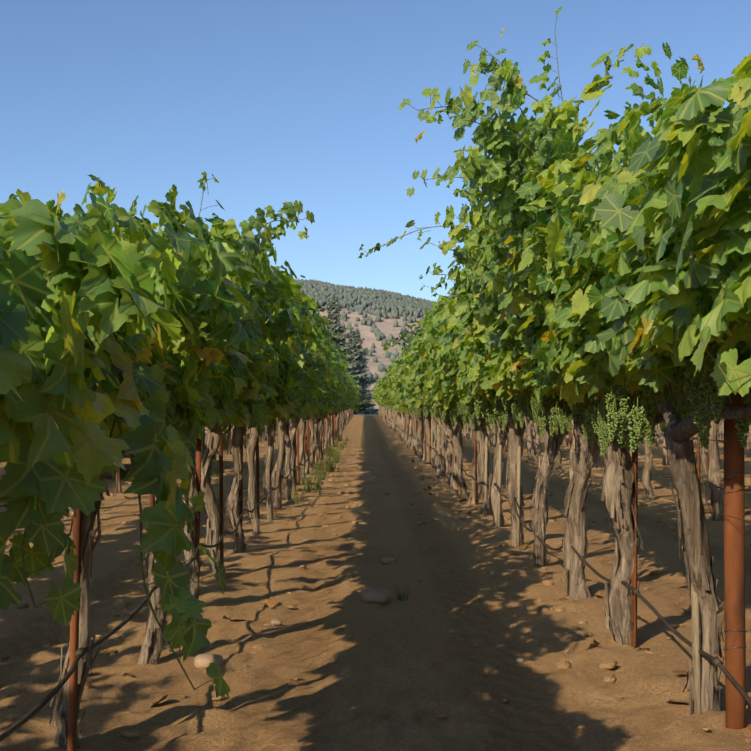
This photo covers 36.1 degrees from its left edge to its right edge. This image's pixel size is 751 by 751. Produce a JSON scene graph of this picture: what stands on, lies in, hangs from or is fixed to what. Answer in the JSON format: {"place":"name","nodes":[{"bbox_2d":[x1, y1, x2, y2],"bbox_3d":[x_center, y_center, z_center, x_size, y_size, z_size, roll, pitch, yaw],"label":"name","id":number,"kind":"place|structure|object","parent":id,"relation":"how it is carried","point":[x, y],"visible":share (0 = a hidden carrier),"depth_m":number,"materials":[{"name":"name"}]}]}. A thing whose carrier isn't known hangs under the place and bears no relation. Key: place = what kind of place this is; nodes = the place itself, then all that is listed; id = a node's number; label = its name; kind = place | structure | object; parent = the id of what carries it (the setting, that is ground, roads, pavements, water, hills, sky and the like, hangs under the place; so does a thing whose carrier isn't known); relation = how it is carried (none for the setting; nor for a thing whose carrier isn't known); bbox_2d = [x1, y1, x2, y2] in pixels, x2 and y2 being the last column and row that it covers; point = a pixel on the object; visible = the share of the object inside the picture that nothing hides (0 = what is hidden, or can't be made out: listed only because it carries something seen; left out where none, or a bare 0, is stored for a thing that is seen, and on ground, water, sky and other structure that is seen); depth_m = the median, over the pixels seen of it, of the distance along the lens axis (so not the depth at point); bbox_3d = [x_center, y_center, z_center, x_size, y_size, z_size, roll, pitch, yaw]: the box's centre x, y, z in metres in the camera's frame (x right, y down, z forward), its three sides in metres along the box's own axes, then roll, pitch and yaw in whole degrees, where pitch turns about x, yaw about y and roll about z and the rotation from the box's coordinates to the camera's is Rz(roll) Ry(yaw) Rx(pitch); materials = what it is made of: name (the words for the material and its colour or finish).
{"place":"outdoors","nodes":[
{"label":"outdoors","id":0,"kind":"place"},
{"bbox_2d":[0,304,750,750],"bbox_3d":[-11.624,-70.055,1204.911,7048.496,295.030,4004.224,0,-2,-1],"label":"ground","id":1,"kind":"structure","parent":0,"point":[468,676],"depth_m":6.16,"materials":[{"name":"brown soil"}]},
{"bbox_2d":[121,450,134,457],"bbox_3d":[-4.742,0.952,20.821,2.200,1.615,4.635,0,-2,-5],"label":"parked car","id":2,"kind":"object","parent":1,"relation":"on","point":[125,455],"depth_m":18.57,"materials":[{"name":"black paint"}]},
{"bbox_2d":[316,303,325,327],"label":"oak","id":3,"kind":"object","parent":1,"relation":"on","point":[322,309],"depth_m":143.34,"materials":[{"name":"green plant"}]},
{"bbox_2d":[105,463,545,750],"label":"stones","id":4,"kind":"object","parent":1,"relation":"on","point":[369,595],"visible":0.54,"depth_m":6.96,"materials":[{"name":"beige stone"}]},
{"bbox_2d":[325,296,370,406],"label":"fir","id":5,"kind":"object","parent":1,"relation":"on","point":[333,327],"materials":[{"name":"green plant"}]},
{"bbox_2d":[176,431,531,600],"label":"weeds","id":6,"kind":"object","parent":1,"relation":"on","point":[327,454],"visible":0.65,"depth_m":19.61,"materials":[{"name":"green plant"}]},
{"bbox_2d":[344,387,371,414],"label":"oak","id":7,"kind":"object","parent":1,"relation":"on","point":[367,395],"visible":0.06,"depth_m":164.51,"materials":[{"name":"green plant"}]},
{"bbox_2d":[345,330,378,414],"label":"fir","id":8,"kind":"object","parent":1,"relation":"on","point":[355,343],"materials":[{"name":"green plant"}]},
{"bbox_2d":[295,279,444,413],"bbox_3d":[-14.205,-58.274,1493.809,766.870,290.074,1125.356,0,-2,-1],"label":"hill forest","id":9,"kind":"object","parent":1,"relation":"on","point":[374,301],"visible":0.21,"depth_m":1638.24,"materials":[{"name":"plant"}]},
{"bbox_2d":[0,460,750,749],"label":"soil clods","id":10,"kind":"object","parent":1,"relation":"on","point":[132,732],"visible":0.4,"depth_m":6.77,"materials":[{"name":"brown soil"}]},
{"bbox_2d":[0,414,750,741],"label":"drip hose","id":11,"kind":"object","parent":1,"relation":"on","point":[81,652],"visible":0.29,"depth_m":4.87,"materials":[{"name":"black rubber"}]},
{"bbox_2d":[49,401,750,748],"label":"grapevine trunks","id":12,"kind":"object","parent":1,"relation":"on","point":[617,478],"visible":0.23,"depth_m":7.11,"materials":[{"name":"brown plant"}]},
{"bbox_2d":[0,6,750,700],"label":"vine leaves","id":13,"kind":"object","parent":12,"relation":"attached to","point":[144,330],"visible":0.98,"depth_m":3.48,"materials":[{"name":"green plant"}]},
{"bbox_2d":[0,17,750,689],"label":"vine shoots","id":14,"kind":"object","parent":12,"relation":"attached to","point":[546,405],"visible":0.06,"depth_m":5.12,"materials":[{"name":"green plant"}]},
{"bbox_2d":[277,264,527,421],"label":"vine leaves","id":15,"kind":"object","parent":12,"relation":"attached to","point":[434,364],"visible":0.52,"depth_m":12.55,"materials":[{"name":"green plant"}]},
{"bbox_2d":[122,366,750,456],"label":"grape clusters","id":16,"kind":"object","parent":12,"relation":"on","point":[637,419],"visible":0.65,"depth_m":5.47,"materials":[{"name":"green plant"}]},
{"bbox_2d":[333,340,551,411],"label":"vine leaves","id":17,"kind":"object","parent":12,"relation":"attached to","point":[386,390],"visible":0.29,"depth_m":34.06,"materials":[{"name":"green plant"}]},
{"bbox_2d":[67,392,745,750],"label":"trellis posts","id":18,"kind":"object","parent":1,"relation":"on","point":[734,598],"visible":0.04,"depth_m":4.22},
{"bbox_2d":[203,417,750,649],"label":"trellis wire","id":19,"kind":"object","parent":18,"relation":"attached to","point":[662,497],"visible":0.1,"depth_m":4.28,"materials":[{"name":"grey metal"}]},
{"bbox_2d":[80,457,750,737],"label":"fallen leaves","id":20,"kind":"object","parent":1,"relation":"on","point":[274,601],"visible":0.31,"depth_m":6.39,"materials":[{"name":"brown plant"}]},
{"bbox_2d":[393,317,445,354],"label":"oak","id":21,"kind":"object","parent":1,"relation":"on","point":[407,340],"visible":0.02,"depth_m":141.53,"materials":[{"name":"green plant"}]},
{"bbox_2d":[385,410,719,714],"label":"wood stakes","id":22,"kind":"object","parent":1,"relation":"on","point":[696,644],"visible":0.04,"depth_m":9.78,"materials":[{"name":"wood"}]},
{"bbox_2d":[0,0,750,301],"label":"sky","id":23,"kind":"structure","parent":0,"point":[279,101],"materials":[{"name":"blue"}]}
]}

